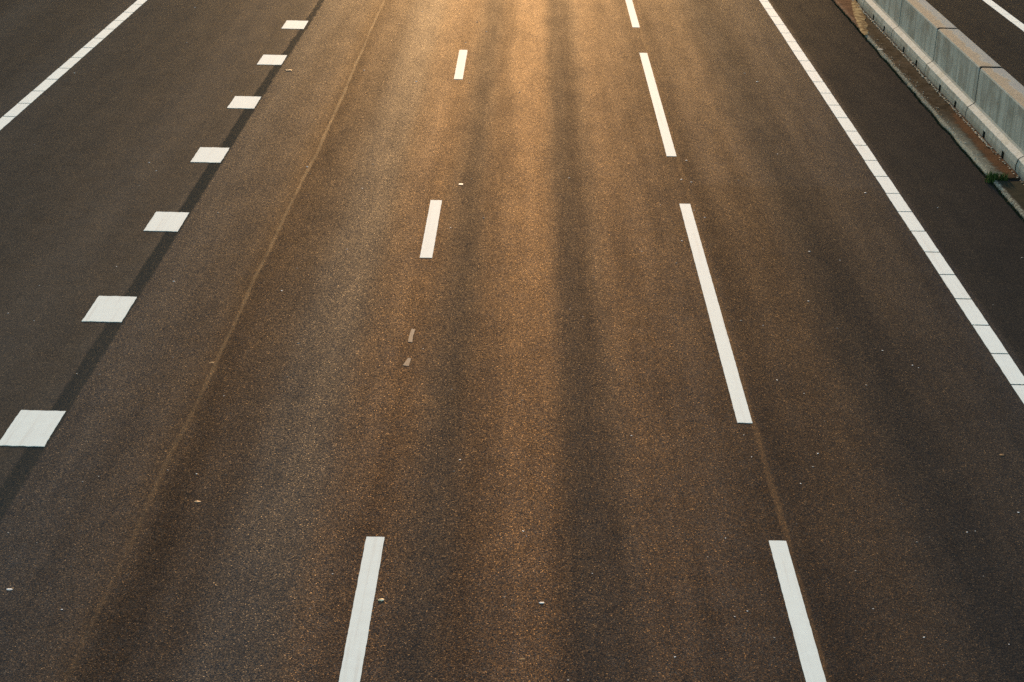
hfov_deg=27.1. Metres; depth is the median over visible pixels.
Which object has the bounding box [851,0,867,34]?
sand drift
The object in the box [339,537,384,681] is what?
lane dash
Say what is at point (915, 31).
concrete barrier
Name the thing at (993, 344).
edge line
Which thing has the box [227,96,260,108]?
block marking
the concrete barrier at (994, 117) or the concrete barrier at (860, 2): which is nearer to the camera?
the concrete barrier at (994, 117)
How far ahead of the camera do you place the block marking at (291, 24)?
43.64 m
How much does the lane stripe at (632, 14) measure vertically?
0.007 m
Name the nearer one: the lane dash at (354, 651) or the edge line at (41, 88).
the lane dash at (354, 651)
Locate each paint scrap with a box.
[403,358,410,365]
[408,329,414,341]
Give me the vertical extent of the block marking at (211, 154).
0.008 m
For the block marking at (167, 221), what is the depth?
28.41 m
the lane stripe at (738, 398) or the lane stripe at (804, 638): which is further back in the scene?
the lane stripe at (738, 398)
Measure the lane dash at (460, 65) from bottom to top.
0.007 m
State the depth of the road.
23.42 m
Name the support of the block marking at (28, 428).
on the road
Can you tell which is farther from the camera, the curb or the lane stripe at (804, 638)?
the curb
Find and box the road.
[0,0,1023,681]
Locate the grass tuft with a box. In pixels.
[985,171,1008,182]
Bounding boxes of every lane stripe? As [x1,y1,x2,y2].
[625,0,639,27]
[640,53,675,155]
[680,204,752,422]
[769,540,825,681]
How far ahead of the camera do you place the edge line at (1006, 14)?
46.89 m
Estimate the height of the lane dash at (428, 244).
0.007 m
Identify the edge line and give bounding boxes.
[0,0,146,129]
[759,0,1023,402]
[983,0,1023,30]
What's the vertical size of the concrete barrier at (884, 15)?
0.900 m
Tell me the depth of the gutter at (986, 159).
37.08 m
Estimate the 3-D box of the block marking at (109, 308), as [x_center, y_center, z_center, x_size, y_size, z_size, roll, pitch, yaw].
[-4.657,-0.372,24.616,0.458,0.008,1.015,1,18,0]
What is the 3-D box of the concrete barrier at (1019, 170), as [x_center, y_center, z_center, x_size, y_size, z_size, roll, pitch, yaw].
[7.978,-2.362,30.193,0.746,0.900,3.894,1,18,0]
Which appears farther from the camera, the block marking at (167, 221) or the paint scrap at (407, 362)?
the block marking at (167, 221)
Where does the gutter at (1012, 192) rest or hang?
on the road
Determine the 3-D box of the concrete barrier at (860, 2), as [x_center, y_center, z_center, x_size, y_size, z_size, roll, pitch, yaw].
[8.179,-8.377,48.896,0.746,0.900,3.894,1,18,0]
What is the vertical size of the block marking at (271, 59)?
0.008 m
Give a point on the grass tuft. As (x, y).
(991, 176)
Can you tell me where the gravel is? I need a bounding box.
[853,0,1023,184]
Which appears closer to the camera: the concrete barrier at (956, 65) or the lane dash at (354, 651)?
the lane dash at (354, 651)
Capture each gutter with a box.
[834,0,1019,178]
[993,180,1023,217]
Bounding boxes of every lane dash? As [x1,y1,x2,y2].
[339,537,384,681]
[420,200,441,257]
[454,50,467,78]
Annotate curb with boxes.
[832,0,1023,221]
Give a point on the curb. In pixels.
(945, 130)
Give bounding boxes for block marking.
[0,410,65,446]
[82,296,136,321]
[143,212,188,231]
[191,147,228,162]
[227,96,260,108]
[257,55,286,64]
[281,20,307,28]
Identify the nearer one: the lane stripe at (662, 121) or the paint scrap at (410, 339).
the paint scrap at (410, 339)
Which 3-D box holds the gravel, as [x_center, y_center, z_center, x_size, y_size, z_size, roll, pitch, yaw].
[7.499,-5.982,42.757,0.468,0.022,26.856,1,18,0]
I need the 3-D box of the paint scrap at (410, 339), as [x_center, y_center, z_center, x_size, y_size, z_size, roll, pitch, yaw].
[-1.129,-0.061,23.891,0.050,0.005,0.499,2,18,1]
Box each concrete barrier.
[856,0,864,8]
[863,0,901,38]
[891,0,957,74]
[925,29,1001,117]
[965,68,1023,170]
[1015,157,1023,180]

